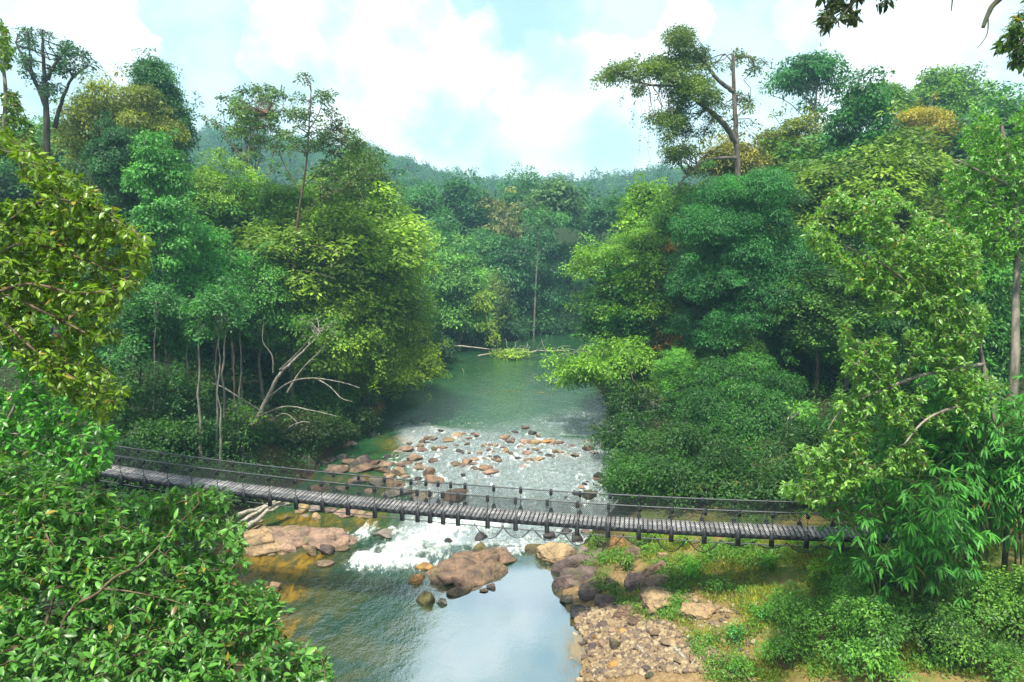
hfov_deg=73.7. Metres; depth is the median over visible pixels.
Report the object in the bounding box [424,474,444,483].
boulder
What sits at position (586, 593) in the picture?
rock outcrop
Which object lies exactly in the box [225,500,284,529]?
driftwood log
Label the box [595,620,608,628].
cobble
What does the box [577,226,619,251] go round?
forest tree
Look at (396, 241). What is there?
forest tree
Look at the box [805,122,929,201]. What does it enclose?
forest tree
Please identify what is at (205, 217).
forest tree
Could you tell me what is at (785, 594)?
shrub
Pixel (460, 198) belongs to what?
forest tree
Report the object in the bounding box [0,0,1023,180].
sky
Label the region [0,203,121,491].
broadleaf tree
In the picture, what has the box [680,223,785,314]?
forest tree
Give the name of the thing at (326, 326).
dead limbed tree
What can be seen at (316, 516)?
boulder
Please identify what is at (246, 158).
forest tree
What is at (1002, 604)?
shrub
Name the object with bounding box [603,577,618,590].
rock outcrop
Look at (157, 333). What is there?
slender tree
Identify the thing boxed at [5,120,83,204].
forest tree
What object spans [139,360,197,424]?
bush
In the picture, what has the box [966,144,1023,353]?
forest tree
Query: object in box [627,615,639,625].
cobble
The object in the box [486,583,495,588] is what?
boulder
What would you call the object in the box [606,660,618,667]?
cobble
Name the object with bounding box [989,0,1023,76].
broadleaf tree
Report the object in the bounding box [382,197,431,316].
forest tree
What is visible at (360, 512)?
boulder
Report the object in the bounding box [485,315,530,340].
bush
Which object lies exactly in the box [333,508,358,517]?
boulder
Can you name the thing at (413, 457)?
boulder
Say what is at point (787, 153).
forest tree
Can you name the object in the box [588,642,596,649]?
cobble
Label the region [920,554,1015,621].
shrub
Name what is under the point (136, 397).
bush
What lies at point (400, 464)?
boulder
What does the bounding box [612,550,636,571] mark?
shrub
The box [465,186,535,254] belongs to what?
forest tree
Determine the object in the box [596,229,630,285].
forest tree
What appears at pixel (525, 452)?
boulder
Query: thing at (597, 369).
forest tree
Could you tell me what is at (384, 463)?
boulder
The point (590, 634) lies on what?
cobble
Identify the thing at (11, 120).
broadleaf tree
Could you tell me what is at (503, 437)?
boulder
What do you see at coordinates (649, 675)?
cobble
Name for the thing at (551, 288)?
forest tree
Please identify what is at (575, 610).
rock outcrop
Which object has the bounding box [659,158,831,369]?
forest tree
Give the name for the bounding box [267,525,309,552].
rock outcrop
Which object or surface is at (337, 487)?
boulder
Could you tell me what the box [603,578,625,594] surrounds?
shrub
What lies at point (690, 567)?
shrub
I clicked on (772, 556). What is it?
shrub
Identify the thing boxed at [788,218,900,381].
forest tree
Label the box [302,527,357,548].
rock outcrop
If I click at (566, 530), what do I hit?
boulder
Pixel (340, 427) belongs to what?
bush
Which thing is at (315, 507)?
boulder
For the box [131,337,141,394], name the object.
slender tree
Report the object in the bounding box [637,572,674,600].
rock outcrop
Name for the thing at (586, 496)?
boulder
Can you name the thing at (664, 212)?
forest tree
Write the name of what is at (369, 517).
boulder
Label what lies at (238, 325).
slender tree
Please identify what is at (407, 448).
boulder
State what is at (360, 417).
bush
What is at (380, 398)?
undergrowth
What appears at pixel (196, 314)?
slender tree
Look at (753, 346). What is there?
bush
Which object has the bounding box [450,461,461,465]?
boulder
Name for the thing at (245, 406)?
sapling
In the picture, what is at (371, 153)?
forest tree
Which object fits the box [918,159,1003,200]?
forest tree
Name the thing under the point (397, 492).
boulder
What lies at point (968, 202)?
forest tree
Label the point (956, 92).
forest tree
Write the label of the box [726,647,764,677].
shrub
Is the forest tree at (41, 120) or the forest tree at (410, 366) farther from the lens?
the forest tree at (41, 120)
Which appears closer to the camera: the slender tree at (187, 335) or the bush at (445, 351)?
the slender tree at (187, 335)
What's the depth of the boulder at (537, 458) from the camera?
51.03 m
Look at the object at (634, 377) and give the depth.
58.22 m
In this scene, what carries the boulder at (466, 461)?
in the river water
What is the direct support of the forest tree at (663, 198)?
on the ground at (784, 573)
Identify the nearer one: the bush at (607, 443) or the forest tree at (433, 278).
the bush at (607, 443)
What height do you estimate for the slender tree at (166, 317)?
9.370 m
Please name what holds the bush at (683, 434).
on the ground at (784, 573)
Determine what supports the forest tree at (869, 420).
on the ground at (784, 573)
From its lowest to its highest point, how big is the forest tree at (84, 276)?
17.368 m
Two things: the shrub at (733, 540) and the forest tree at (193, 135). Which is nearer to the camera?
the shrub at (733, 540)
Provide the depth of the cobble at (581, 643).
27.55 m
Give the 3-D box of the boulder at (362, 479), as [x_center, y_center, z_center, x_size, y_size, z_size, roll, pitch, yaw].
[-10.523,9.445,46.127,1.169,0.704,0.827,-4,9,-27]
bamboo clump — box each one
[795,433,991,636]
[798,378,1019,594]
[855,424,1018,566]
[912,372,1023,601]
[914,343,1023,573]
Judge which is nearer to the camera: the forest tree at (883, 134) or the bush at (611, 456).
the bush at (611, 456)
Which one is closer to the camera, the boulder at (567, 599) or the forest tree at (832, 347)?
the boulder at (567, 599)
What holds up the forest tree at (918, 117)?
on the ground at (784, 573)
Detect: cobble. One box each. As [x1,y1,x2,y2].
[578,641,586,645]
[588,632,597,638]
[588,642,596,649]
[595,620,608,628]
[598,638,607,647]
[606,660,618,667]
[608,626,617,632]
[609,638,620,649]
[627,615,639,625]
[641,664,650,671]
[644,671,653,678]
[650,629,659,635]
[659,636,676,645]
[673,656,681,663]
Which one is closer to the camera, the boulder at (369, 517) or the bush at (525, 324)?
the boulder at (369, 517)
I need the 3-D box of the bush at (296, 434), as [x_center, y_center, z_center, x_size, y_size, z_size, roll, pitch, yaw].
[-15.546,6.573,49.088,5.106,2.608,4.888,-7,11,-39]
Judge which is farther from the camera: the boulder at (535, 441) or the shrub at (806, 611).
the boulder at (535, 441)
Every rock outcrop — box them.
[239,524,279,556]
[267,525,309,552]
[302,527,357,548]
[425,547,516,596]
[535,542,575,563]
[551,547,602,589]
[570,605,586,619]
[575,546,588,554]
[578,577,603,601]
[594,593,620,608]
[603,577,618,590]
[608,535,625,551]
[612,602,635,618]
[620,545,640,564]
[624,571,644,591]
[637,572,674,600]
[639,586,685,614]
[642,559,666,576]
[657,552,667,560]
[679,602,715,619]
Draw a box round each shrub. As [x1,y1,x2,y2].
[586,530,607,548]
[587,568,611,593]
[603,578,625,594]
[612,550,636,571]
[626,532,663,547]
[663,588,690,609]
[671,535,698,545]
[681,555,707,578]
[692,536,716,550]
[693,570,736,595]
[722,537,762,547]
[723,618,745,648]
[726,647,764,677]
[747,604,774,623]
[753,632,817,670]
[755,550,778,566]
[762,578,821,622]
[762,582,875,658]
[786,540,823,563]
[807,542,888,581]
[822,571,918,638]
[828,596,919,681]
[835,510,906,556]
[849,553,948,600]
[877,594,994,665]
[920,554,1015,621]
[921,598,1023,681]
[963,556,1023,626]
[967,587,1023,651]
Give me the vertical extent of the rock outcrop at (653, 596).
0.833 m
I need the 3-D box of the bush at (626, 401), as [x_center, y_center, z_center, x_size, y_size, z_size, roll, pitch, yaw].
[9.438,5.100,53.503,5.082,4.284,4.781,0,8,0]
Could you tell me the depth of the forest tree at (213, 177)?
57.75 m
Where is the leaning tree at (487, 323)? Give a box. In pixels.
[454,289,501,351]
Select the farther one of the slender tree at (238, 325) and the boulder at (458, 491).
the slender tree at (238, 325)
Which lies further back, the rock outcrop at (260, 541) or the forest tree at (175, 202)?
the forest tree at (175, 202)
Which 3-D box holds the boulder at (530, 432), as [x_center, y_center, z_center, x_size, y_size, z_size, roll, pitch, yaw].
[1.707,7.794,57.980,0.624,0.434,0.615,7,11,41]
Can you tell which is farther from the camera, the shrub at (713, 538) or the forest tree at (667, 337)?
the forest tree at (667, 337)
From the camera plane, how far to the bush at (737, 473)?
33.92 m
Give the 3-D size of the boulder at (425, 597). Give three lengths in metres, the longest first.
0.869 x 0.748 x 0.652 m
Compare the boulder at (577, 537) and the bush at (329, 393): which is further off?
the bush at (329, 393)
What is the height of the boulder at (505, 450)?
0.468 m
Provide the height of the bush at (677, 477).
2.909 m
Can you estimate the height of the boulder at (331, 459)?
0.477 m
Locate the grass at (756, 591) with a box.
[576,515,1023,681]
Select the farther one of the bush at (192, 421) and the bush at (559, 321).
the bush at (559, 321)
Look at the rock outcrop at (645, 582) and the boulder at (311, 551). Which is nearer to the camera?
the rock outcrop at (645, 582)
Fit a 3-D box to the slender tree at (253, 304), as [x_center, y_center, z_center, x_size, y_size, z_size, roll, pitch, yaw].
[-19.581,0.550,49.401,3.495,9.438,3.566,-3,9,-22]
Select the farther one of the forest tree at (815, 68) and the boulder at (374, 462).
the forest tree at (815, 68)
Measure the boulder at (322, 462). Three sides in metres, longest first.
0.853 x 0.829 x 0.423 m
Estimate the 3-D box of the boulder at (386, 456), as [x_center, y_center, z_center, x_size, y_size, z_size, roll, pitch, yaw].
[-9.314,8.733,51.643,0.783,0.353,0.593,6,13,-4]
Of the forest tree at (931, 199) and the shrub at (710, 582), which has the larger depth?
the forest tree at (931, 199)
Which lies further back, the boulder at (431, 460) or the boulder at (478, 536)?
the boulder at (431, 460)
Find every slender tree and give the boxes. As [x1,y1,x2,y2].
[89,305,149,425]
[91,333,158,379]
[105,292,152,418]
[116,280,151,409]
[123,281,186,410]
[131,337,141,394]
[134,319,178,411]
[139,282,191,413]
[152,297,201,384]
[161,304,214,379]
[166,295,230,462]
[185,288,245,471]
[190,281,249,458]
[194,270,255,431]
[208,301,251,414]
[218,70,391,402]
[219,304,255,404]
[222,283,263,410]
[518,204,571,336]
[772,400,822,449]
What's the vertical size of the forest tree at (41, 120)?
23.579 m
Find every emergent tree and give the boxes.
[12,25,103,340]
[588,22,775,309]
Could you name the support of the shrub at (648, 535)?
on the ground at (784, 573)
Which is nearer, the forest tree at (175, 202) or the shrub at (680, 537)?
the shrub at (680, 537)
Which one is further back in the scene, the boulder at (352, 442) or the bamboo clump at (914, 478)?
the boulder at (352, 442)
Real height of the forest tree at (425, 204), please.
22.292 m
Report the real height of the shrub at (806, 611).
2.468 m
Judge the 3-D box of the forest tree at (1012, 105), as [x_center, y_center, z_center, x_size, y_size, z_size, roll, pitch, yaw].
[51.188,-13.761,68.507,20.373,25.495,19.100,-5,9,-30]
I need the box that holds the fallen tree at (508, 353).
[455,338,573,359]
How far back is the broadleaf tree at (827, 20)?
12.03 m
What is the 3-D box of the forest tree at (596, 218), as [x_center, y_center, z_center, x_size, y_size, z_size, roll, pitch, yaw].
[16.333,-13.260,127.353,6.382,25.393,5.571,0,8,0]
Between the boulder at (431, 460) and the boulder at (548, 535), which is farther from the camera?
the boulder at (431, 460)
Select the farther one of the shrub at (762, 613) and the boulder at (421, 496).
the boulder at (421, 496)
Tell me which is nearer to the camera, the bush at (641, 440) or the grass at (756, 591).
the grass at (756, 591)
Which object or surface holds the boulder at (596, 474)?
in the river water
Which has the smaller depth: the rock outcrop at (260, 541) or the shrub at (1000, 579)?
the shrub at (1000, 579)
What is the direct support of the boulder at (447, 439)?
in the river water
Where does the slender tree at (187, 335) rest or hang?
on the ground at (784, 573)
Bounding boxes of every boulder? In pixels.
[269,581,281,591]
[294,503,310,513]
[300,454,314,469]
[304,546,315,556]
[308,505,319,511]
[311,484,332,492]
[311,512,321,519]
[317,458,329,465]
[317,560,333,566]
[319,544,334,554]
[325,507,336,512]
[326,464,348,474]
[327,457,337,462]
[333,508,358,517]
[335,486,345,491]
[335,544,349,550]
[336,454,347,458]
[341,458,357,464]
[346,441,357,444]
[348,462,358,468]
[348,476,365,483]
[349,463,380,472]
[353,510,365,517]
[356,455,369,463]
[363,512,372,518]
[368,477,383,486]
[369,460,379,464]
[372,528,392,538]
[374,467,389,472]
[377,461,395,466]
[383,454,391,458]
[383,473,395,477]
[384,486,413,497]
[385,479,401,486]
[391,466,405,475]
[394,462,405,466]
[399,446,413,451]
[403,460,413,463]
[408,454,422,460]
[408,574,424,583]
[410,490,432,500]
[414,464,426,469]
[415,562,433,569]
[416,590,434,604]
[417,447,427,451]
[423,467,435,475]
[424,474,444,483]
[428,436,437,440]
[428,458,437,462]
[436,598,446,604]
[440,488,467,502]
[443,436,454,441]
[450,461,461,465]
[452,432,465,435]
[461,458,472,463]
[469,457,479,460]
[472,542,486,550]
[475,532,487,540]
[479,464,492,470]
[482,468,498,474]
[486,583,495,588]
[499,435,507,439]
[501,448,509,452]
[519,439,531,443]
[522,450,530,454]
[525,543,541,553]
[528,430,536,434]
[531,439,541,444]
[533,457,544,460]
[542,439,554,443]
[543,532,554,537]
[560,595,573,603]
[561,528,571,534]
[571,532,582,541]
[580,529,590,533]
[582,446,593,450]
[582,490,596,499]
[593,471,602,477]
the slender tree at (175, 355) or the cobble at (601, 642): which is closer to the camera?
the cobble at (601, 642)
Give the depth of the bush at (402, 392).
70.77 m
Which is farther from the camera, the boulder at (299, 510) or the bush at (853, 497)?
the boulder at (299, 510)
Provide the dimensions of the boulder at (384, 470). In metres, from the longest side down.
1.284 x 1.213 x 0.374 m
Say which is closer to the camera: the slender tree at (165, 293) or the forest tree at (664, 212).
the slender tree at (165, 293)
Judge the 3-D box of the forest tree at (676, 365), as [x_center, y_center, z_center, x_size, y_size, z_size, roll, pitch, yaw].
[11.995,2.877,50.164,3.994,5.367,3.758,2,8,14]
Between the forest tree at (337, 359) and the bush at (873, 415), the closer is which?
the bush at (873, 415)
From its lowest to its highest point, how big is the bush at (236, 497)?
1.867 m
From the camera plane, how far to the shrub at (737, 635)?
23.61 m
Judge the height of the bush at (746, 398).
9.688 m
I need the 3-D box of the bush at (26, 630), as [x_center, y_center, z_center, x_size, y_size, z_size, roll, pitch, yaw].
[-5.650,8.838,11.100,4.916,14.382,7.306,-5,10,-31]
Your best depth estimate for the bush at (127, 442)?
35.19 m
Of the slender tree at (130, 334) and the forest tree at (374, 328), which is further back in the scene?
the forest tree at (374, 328)
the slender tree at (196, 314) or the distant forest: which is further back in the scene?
the distant forest
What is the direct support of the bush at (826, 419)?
on the ground at (784, 573)
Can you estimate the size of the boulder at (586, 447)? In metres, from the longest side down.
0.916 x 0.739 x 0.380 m
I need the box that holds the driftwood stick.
[672,645,687,659]
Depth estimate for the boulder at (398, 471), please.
47.34 m
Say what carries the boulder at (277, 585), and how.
in the river water
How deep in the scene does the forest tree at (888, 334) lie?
51.58 m
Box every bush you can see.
[0,454,336,681]
[82,366,148,439]
[84,434,176,489]
[113,406,196,450]
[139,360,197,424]
[140,403,218,453]
[140,458,223,499]
[173,369,231,426]
[193,414,259,458]
[215,475,244,501]
[232,416,284,453]
[268,413,331,451]
[273,361,377,421]
[282,412,341,446]
[298,410,359,447]
[339,402,383,440]
[382,377,417,397]
[420,337,462,362]
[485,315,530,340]
[510,309,540,338]
[522,311,564,335]
[543,310,574,333]
[588,407,652,454]
[593,452,678,505]
[594,448,630,481]
[603,379,659,425]
[613,426,687,482]
[639,447,734,511]
[655,348,815,456]
[655,418,762,477]
[689,441,781,514]
[699,322,774,383]
[751,455,834,514]
[755,416,871,476]
[795,461,889,513]
[798,413,904,461]
[830,395,940,460]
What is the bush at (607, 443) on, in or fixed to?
on the ground at (784, 573)
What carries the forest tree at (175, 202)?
on the ground at (784, 573)
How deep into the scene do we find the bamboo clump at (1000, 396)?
25.59 m
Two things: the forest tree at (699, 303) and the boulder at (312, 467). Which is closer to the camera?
the boulder at (312, 467)
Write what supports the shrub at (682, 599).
on the ground at (784, 573)
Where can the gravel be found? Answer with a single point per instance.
(630, 657)
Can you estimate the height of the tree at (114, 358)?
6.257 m
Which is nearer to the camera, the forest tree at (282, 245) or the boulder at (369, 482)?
the boulder at (369, 482)
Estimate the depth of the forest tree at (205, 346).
60.81 m
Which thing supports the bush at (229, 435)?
on the ground at (784, 573)
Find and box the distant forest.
[178,123,725,231]
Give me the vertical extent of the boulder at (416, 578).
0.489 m
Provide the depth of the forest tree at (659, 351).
60.06 m
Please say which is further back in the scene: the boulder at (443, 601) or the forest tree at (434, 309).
the forest tree at (434, 309)
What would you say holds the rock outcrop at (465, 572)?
in the river water
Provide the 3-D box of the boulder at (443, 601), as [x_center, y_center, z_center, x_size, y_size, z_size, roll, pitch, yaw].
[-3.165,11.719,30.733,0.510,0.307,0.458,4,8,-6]
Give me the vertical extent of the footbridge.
3.280 m
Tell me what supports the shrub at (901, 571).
on the ground at (784, 573)
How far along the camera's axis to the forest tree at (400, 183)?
117.34 m
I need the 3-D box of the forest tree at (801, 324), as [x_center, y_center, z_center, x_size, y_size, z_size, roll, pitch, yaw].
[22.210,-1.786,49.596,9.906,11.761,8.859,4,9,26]
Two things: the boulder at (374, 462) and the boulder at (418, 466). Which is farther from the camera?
the boulder at (374, 462)
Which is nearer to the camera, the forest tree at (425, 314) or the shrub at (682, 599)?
the shrub at (682, 599)
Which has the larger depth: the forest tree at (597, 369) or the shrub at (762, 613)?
the forest tree at (597, 369)
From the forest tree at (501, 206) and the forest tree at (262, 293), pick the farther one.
the forest tree at (501, 206)
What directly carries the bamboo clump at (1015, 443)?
on the ground at (784, 573)
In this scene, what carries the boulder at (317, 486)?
in the river water
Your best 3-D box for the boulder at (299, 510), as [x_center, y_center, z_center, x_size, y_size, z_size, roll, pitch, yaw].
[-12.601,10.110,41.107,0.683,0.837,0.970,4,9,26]
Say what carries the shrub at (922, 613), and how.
on the ground at (784, 573)
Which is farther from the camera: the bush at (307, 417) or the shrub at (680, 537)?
the bush at (307, 417)
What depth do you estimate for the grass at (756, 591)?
26.14 m
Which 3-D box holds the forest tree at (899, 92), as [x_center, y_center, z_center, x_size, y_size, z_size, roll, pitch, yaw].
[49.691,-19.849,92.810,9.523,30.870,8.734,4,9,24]
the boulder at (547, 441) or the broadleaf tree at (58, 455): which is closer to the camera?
the broadleaf tree at (58, 455)
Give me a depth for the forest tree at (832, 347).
49.11 m
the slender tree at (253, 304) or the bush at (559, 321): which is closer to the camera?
the slender tree at (253, 304)
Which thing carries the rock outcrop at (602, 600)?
on the ground at (784, 573)
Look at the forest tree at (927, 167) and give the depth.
55.10 m
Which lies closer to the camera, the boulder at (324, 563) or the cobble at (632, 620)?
the cobble at (632, 620)
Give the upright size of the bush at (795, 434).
4.008 m
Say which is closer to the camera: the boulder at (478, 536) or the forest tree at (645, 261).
the boulder at (478, 536)
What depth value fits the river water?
35.84 m
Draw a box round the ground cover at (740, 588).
[573,512,1023,681]
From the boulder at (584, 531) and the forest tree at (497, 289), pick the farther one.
the forest tree at (497, 289)
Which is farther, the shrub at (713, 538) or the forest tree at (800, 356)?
the forest tree at (800, 356)
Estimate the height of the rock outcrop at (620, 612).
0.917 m
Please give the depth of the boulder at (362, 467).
48.51 m
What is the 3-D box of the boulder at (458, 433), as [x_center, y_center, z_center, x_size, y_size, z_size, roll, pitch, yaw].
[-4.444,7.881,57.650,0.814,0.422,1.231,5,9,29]
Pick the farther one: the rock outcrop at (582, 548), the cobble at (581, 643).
the rock outcrop at (582, 548)
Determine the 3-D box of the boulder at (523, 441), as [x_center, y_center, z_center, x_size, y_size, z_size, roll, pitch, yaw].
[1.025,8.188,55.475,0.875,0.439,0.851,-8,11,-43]
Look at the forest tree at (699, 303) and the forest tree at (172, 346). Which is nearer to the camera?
the forest tree at (172, 346)
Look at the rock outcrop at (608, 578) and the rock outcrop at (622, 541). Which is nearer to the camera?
the rock outcrop at (608, 578)
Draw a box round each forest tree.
[0,125,81,322]
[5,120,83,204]
[9,114,68,159]
[25,133,90,285]
[46,264,150,370]
[49,68,191,365]
[56,171,192,351]
[78,110,147,380]
[92,265,212,406]
[108,47,204,353]
[114,127,202,395]
[129,151,284,368]
[144,181,229,363]
[146,324,257,370]
[150,221,254,387]
[179,89,200,166]
[182,146,269,372]
[198,85,296,359]
[206,238,309,399]
[232,177,399,375]
[233,215,273,357]
[241,158,328,382]
[244,156,447,404]
[270,275,398,410]
[293,145,408,223]
[342,299,451,413]
[344,311,402,398]
[347,260,439,397]
[374,178,415,225]
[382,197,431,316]
[401,178,464,250]
[414,240,440,335]
[418,214,469,288]
[420,273,438,340]
[423,230,502,343]
[431,168,501,247]
[456,222,511,284]
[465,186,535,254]
[475,263,518,340]
[477,235,548,325]
[485,203,500,212]
[492,199,508,213]
[495,162,547,224]
[505,223,572,310]
[512,174,589,267]
[535,330,696,409]
[547,223,602,292]
[555,193,606,230]
[558,206,703,335]
[567,260,687,380]
[570,273,590,297]
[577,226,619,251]
[579,214,592,234]
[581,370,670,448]
[583,202,612,292]
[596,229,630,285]
[603,191,626,267]
[607,172,682,341]
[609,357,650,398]
[626,162,719,338]
[635,188,682,336]
[640,334,670,368]
[642,216,698,361]
[648,345,699,413]
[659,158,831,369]
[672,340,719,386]
[679,248,717,313]
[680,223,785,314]
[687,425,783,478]
[689,129,781,184]
[745,134,842,222]
[749,247,887,395]
[751,103,833,175]
[756,43,893,138]
[758,149,917,274]
[763,318,813,371]
[773,99,969,270]
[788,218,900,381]
[792,269,906,390]
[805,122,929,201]
[813,63,902,202]
[825,399,941,463]
[852,81,922,119]
[865,301,907,360]
[870,211,1023,416]
[884,93,965,162]
[899,180,1023,298]
[906,172,970,348]
[907,60,1010,157]
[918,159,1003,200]
[926,80,1023,307]
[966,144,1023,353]
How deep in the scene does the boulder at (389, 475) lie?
46.73 m
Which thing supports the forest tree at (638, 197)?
on the ground at (784, 573)
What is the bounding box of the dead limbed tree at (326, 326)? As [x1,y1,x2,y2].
[210,309,358,440]
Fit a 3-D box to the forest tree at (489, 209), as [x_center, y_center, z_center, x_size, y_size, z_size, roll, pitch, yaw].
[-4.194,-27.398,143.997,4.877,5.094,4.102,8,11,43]
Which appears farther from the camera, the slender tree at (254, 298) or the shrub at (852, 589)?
the slender tree at (254, 298)
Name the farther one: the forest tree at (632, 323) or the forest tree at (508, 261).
the forest tree at (508, 261)
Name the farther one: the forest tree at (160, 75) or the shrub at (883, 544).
the forest tree at (160, 75)
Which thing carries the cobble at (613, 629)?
on the gravel
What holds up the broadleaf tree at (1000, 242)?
on the ground at (784, 573)
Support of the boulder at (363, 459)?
in the river water
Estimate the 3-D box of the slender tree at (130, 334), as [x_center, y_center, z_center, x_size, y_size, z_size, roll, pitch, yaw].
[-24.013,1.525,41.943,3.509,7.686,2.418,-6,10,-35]
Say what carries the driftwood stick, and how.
on the gravel
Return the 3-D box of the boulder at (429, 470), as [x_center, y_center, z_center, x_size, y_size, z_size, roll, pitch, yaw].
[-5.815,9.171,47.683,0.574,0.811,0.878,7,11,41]
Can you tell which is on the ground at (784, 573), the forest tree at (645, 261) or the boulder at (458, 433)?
the forest tree at (645, 261)
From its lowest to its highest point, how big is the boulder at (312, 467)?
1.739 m
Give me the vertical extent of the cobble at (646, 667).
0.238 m
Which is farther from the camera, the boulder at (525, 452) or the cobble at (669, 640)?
the boulder at (525, 452)
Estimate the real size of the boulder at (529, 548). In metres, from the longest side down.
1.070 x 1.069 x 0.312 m
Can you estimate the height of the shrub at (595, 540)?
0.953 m
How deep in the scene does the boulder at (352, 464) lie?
49.16 m
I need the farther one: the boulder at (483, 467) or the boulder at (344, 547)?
the boulder at (483, 467)
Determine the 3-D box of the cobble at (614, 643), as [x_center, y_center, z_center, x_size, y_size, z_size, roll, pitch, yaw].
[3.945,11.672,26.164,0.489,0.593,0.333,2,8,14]
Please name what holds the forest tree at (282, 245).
on the ground at (784, 573)
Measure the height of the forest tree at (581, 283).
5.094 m
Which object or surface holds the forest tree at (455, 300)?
on the ground at (784, 573)
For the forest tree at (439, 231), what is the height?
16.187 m
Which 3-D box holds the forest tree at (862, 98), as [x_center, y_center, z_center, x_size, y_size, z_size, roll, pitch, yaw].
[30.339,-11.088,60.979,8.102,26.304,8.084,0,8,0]
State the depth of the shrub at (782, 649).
21.89 m
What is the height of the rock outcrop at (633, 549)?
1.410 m
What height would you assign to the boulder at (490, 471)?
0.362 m
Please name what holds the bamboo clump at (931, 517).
on the ground at (784, 573)
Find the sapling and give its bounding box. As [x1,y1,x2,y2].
[221,395,266,457]
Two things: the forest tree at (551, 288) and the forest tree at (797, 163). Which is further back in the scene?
the forest tree at (551, 288)
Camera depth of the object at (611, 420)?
53.84 m
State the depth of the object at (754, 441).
41.23 m
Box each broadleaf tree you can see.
[0,18,43,184]
[0,126,154,428]
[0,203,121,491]
[778,185,1009,575]
[811,0,1023,48]
[937,95,1023,527]
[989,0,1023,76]
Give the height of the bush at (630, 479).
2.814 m
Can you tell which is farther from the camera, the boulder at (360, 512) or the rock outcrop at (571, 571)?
the boulder at (360, 512)
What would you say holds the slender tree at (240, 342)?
on the ground at (784, 573)
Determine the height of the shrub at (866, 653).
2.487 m
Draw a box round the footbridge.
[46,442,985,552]
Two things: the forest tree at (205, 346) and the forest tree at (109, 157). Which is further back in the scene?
the forest tree at (205, 346)
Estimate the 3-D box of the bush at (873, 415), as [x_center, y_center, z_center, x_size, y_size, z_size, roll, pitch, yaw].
[21.204,4.753,38.300,5.974,3.528,6.651,7,11,42]
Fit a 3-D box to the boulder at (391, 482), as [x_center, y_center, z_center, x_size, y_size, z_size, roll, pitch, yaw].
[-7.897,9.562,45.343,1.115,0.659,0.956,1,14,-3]
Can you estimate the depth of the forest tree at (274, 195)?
57.76 m
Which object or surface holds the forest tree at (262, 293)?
on the ground at (784, 573)
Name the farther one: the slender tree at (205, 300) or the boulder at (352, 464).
the boulder at (352, 464)
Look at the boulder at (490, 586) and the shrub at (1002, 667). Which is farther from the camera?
the boulder at (490, 586)
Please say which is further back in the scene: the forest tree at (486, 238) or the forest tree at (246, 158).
the forest tree at (486, 238)
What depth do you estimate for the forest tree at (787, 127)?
66.40 m
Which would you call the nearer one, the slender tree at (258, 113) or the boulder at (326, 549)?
the boulder at (326, 549)
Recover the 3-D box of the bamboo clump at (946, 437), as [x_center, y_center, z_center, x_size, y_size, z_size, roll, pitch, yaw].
[14.890,4.952,24.311,7.650,7.976,6.022,0,8,0]
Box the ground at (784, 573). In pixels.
[0,151,1023,681]
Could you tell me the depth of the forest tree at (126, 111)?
53.99 m
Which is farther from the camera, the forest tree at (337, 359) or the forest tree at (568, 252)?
the forest tree at (568, 252)
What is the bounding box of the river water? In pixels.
[234,329,618,681]
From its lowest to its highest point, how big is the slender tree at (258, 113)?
26.134 m
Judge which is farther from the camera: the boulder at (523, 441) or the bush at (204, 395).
the boulder at (523, 441)
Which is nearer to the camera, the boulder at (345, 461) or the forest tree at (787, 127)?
the boulder at (345, 461)
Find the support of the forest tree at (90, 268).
on the ground at (784, 573)
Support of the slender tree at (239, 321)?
on the ground at (784, 573)
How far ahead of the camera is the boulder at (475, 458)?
50.75 m
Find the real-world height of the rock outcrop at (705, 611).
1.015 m
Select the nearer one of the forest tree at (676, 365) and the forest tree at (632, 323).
the forest tree at (676, 365)
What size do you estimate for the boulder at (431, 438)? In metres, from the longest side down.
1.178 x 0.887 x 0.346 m
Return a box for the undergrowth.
[0,290,1023,679]
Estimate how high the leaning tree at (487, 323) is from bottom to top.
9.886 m
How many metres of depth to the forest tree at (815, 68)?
75.83 m
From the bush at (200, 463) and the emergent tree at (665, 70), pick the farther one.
the emergent tree at (665, 70)
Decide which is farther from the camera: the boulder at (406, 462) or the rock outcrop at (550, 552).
the boulder at (406, 462)
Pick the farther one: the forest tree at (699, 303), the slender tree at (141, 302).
the forest tree at (699, 303)
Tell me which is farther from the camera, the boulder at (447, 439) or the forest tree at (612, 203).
the forest tree at (612, 203)
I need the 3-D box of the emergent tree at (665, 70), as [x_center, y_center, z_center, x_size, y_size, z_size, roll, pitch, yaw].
[13.437,-10.650,54.330,17.801,28.913,9.280,-5,10,-34]
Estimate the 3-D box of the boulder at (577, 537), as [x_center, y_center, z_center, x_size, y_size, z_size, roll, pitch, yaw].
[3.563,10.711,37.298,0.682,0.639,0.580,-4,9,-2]
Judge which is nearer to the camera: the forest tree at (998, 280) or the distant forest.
the forest tree at (998, 280)
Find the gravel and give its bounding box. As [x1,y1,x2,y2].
[570,570,789,681]
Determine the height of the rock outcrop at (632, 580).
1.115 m
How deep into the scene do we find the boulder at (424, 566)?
33.86 m
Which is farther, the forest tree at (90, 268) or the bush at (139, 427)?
the forest tree at (90, 268)
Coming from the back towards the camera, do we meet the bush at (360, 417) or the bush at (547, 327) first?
the bush at (547, 327)
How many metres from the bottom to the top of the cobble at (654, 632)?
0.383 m
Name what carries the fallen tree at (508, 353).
in the river water
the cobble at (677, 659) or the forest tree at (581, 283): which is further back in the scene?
the forest tree at (581, 283)

